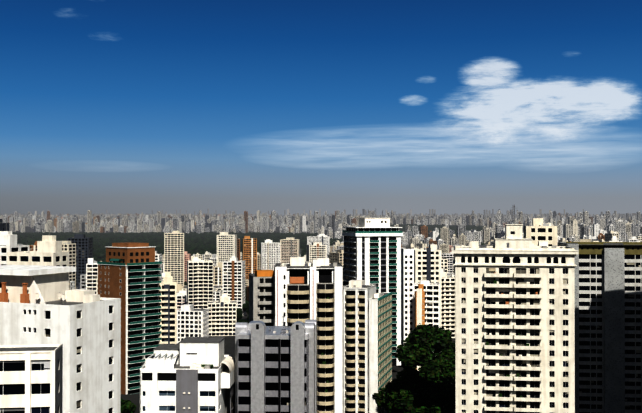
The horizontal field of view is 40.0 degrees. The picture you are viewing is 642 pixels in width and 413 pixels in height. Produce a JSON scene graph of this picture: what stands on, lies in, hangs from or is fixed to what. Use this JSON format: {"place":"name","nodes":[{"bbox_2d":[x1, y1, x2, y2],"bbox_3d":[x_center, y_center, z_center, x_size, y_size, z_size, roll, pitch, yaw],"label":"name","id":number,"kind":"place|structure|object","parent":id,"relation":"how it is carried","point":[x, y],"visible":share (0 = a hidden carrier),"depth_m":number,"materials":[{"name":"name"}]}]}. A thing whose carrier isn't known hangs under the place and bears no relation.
{"place":"outdoors","nodes":[
{"label":"outdoors","id":0,"kind":"place"},
{"bbox_2d":[0,209,636,219],"bbox_3d":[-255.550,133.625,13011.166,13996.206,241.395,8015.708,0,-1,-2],"label":"distant buildings","id":1,"kind":"structure","parent":0,"point":[395,214],"depth_m":12185.65,"materials":[{"name":"grey concrete"}]},
{"bbox_2d":[0,0,641,215],"label":"sky","id":2,"kind":"structure","parent":0,"point":[449,107],"materials":[{"name":"blue"}]},
{"bbox_2d":[16,216,636,412],"bbox_3d":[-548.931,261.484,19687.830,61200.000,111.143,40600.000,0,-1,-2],"label":"ground","id":3,"kind":"structure","parent":0,"point":[229,345],"depth_m":568.35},
{"bbox_2d":[0,344,62,412],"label":"building","id":4,"kind":"structure","parent":3,"relation":"on","point":[30,378],"depth_m":112.68,"materials":[{"name":"white paint"}]},
{"bbox_2d":[0,265,120,412],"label":"white building","id":5,"kind":"structure","parent":3,"relation":"on","point":[42,305],"depth_m":145.78,"materials":[{"name":"paint"}]},
{"bbox_2d":[121,399,136,412],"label":"tree","id":6,"kind":"object","parent":3,"relation":"on","point":[127,406],"visible":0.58,"depth_m":338.17,"materials":[{"name":"green plant"}]},
{"bbox_2d":[97,242,162,394],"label":"brick building","id":7,"kind":"structure","parent":3,"relation":"on","point":[129,275],"depth_m":400.28,"materials":[{"name":"brown brick"}]},
{"bbox_2d":[94,257,248,322],"bbox_3d":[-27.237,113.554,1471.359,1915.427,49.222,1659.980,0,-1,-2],"label":"street trees","id":8,"kind":"object","parent":3,"relation":"on","point":[245,307],"visible":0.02,"depth_m":815.15,"materials":[{"name":"green plant"}]},
{"bbox_2d":[140,337,234,412],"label":"office building","id":9,"kind":"structure","parent":3,"relation":"on","point":[191,375],"depth_m":195.64,"materials":[{"name":"white paint"}]},
{"bbox_2d":[12,224,486,259],"bbox_3d":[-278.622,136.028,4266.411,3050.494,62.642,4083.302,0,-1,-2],"label":"park trees","id":10,"kind":"object","parent":3,"relation":"on","point":[198,243],"visible":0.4,"depth_m":3739.72,"materials":[{"name":"green plant"}]},
{"bbox_2d":[249,270,273,325],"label":"concrete building","id":11,"kind":"structure","parent":3,"relation":"on","point":[261,295],"depth_m":289.01,"materials":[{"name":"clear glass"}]},
{"bbox_2d":[235,316,316,412],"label":"apartment building","id":12,"kind":"structure","parent":3,"relation":"on","point":[275,369],"depth_m":200.58,"materials":[{"name":"concrete"}]},
{"bbox_2d":[0,218,557,370],"bbox_3d":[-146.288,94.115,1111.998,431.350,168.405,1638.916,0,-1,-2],"label":"buildings","id":13,"kind":"structure","parent":3,"relation":"on","point":[200,304],"depth_m":647.16,"materials":[{"name":"beige concrete"}]},
{"bbox_2d":[274,249,342,412],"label":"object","id":14,"kind":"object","parent":3,"relation":"on","point":[307,290],"visible":0.69,"depth_m":284.09,"materials":[{"name":"white concrete"}]},
{"bbox_2d":[0,210,641,233],"bbox_3d":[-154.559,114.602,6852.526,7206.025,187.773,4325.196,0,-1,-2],"label":"city","id":15,"kind":"object","parent":3,"relation":"on","point":[199,228],"visible":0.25,"depth_m":5674.18,"materials":[{"name":"grey concrete"}]},
{"bbox_2d":[69,231,639,300],"bbox_3d":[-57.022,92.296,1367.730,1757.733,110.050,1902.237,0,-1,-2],"label":"city","id":16,"kind":"object","parent":3,"relation":"on","point":[217,270],"visible":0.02,"depth_m":1347.77,"materials":[{"name":"beige concrete"}]},
{"bbox_2d":[70,233,641,337],"bbox_3d":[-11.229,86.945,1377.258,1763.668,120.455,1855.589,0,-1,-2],"label":"city","id":17,"kind":"object","parent":3,"relation":"on","point":[448,302],"visible":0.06,"depth_m":635.46,"materials":[{"name":"white concrete"}]},
{"bbox_2d":[343,271,375,412],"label":"building balconies","id":18,"kind":"structure","parent":3,"relation":"on","point":[357,294],"depth_m":328.76,"materials":[{"name":"white paint"}]},
{"bbox_2d":[342,209,402,365],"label":"high-rise building","id":19,"kind":"structure","parent":3,"relation":"on","point":[372,250],"depth_m":457.06,"materials":[{"name":"white paint"}]},
{"bbox_2d":[369,292,391,412],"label":"teal building","id":20,"kind":"structure","parent":3,"relation":"on","point":[380,340],"depth_m":330.06,"materials":[{"name":"white paint"}]},
{"bbox_2d":[372,385,391,412],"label":"tree","id":21,"kind":"object","parent":3,"relation":"on","point":[377,395],"visible":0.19,"depth_m":325.55,"materials":[{"name":"green plant"}]},
{"bbox_2d":[377,389,423,412],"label":"tree","id":22,"kind":"object","parent":3,"relation":"on","point":[402,400],"visible":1,"depth_m":293.98,"materials":[{"name":"green plant"}]},
{"bbox_2d":[387,365,426,393],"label":"tree","id":23,"kind":"object","parent":3,"relation":"on","point":[408,379],"visible":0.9,"depth_m":324.38,"materials":[{"name":"green plant"}]},
{"bbox_2d":[191,232,622,272],"bbox_3d":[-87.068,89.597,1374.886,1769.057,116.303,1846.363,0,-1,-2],"label":"city","id":24,"kind":"object","parent":3,"relation":"on","point":[341,247],"visible":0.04,"depth_m":1819.04,"materials":[{"name":"beige concrete"}]},
{"bbox_2d":[401,248,413,346],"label":"white building","id":25,"kind":"structure","parent":3,"relation":"on","point":[407,291],"depth_m":476.80,"materials":[{"name":"paint"}]},
{"bbox_2d":[395,342,434,369],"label":"tree","id":26,"kind":"object","parent":3,"relation":"on","point":[414,354],"visible":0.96,"depth_m":373.93,"materials":[{"name":"green plant"}]},
{"bbox_2d":[398,404,441,412],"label":"tree","id":27,"kind":"object","parent":3,"relation":"on","point":[431,409],"visible":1,"depth_m":263.84,"materials":[{"name":"green plant"}]},
{"bbox_2d":[403,323,447,352],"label":"tree","id":28,"kind":"object","parent":3,"relation":"on","point":[432,339],"visible":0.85,"depth_m":393.87,"materials":[{"name":"green plant"}]},
{"bbox_2d":[418,368,442,393],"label":"tree","id":29,"kind":"object","parent":3,"relation":"on","point":[429,376],"visible":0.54,"depth_m":334.42,"materials":[{"name":"green plant"}]},
{"bbox_2d":[418,361,454,386],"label":"tree","id":30,"kind":"object","parent":3,"relation":"on","point":[447,370],"visible":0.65,"depth_m":344.66,"materials":[{"name":"green plant"}]},
{"bbox_2d":[425,405,454,412],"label":"tree","id":31,"kind":"object","parent":3,"relation":"on","point":[443,409],"visible":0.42,"depth_m":269.55,"materials":[{"name":"green plant"}]},
{"bbox_2d":[430,348,454,364],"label":"tree","id":32,"kind":"object","parent":3,"relation":"on","point":[445,355],"visible":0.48,"depth_m":373.71,"materials":[{"name":"green plant"}]},
{"bbox_2d":[433,326,451,351],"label":"tree","id":33,"kind":"object","parent":3,"relation":"on","point":[447,333],"visible":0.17,"depth_m":426.62,"materials":[{"name":"green plant"}]},
{"bbox_2d":[441,341,454,380],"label":"tree","id":34,"kind":"object","parent":3,"relation":"on","point":[452,347],"visible":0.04,"depth_m":418.29,"materials":[{"name":"green plant"}]},
{"bbox_2d":[321,219,632,246],"bbox_3d":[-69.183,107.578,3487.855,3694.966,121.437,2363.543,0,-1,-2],"label":"buildings","id":35,"kind":"structure","parent":3,"relation":"on","point":[569,230],"depth_m":3001.84,"materials":[{"name":"beige concrete"}]},
{"bbox_2d":[318,219,641,249],"bbox_3d":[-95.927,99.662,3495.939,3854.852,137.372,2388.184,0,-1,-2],"label":"buildings","id":36,"kind":"structure","parent":3,"relation":"on","point":[621,227],"depth_m":3131.96,"materials":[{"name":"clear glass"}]},
{"bbox_2d":[451,205,578,412],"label":"cream building","id":37,"kind":"structure","parent":3,"relation":"on","point":[514,321],"depth_m":256.20,"materials":[{"name":"paint"}]},
{"bbox_2d":[558,242,641,412],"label":"marble building","id":38,"kind":"structure","parent":3,"relation":"on","point":[608,327],"depth_m":298.58,"materials":[{"name":"grey concrete"}]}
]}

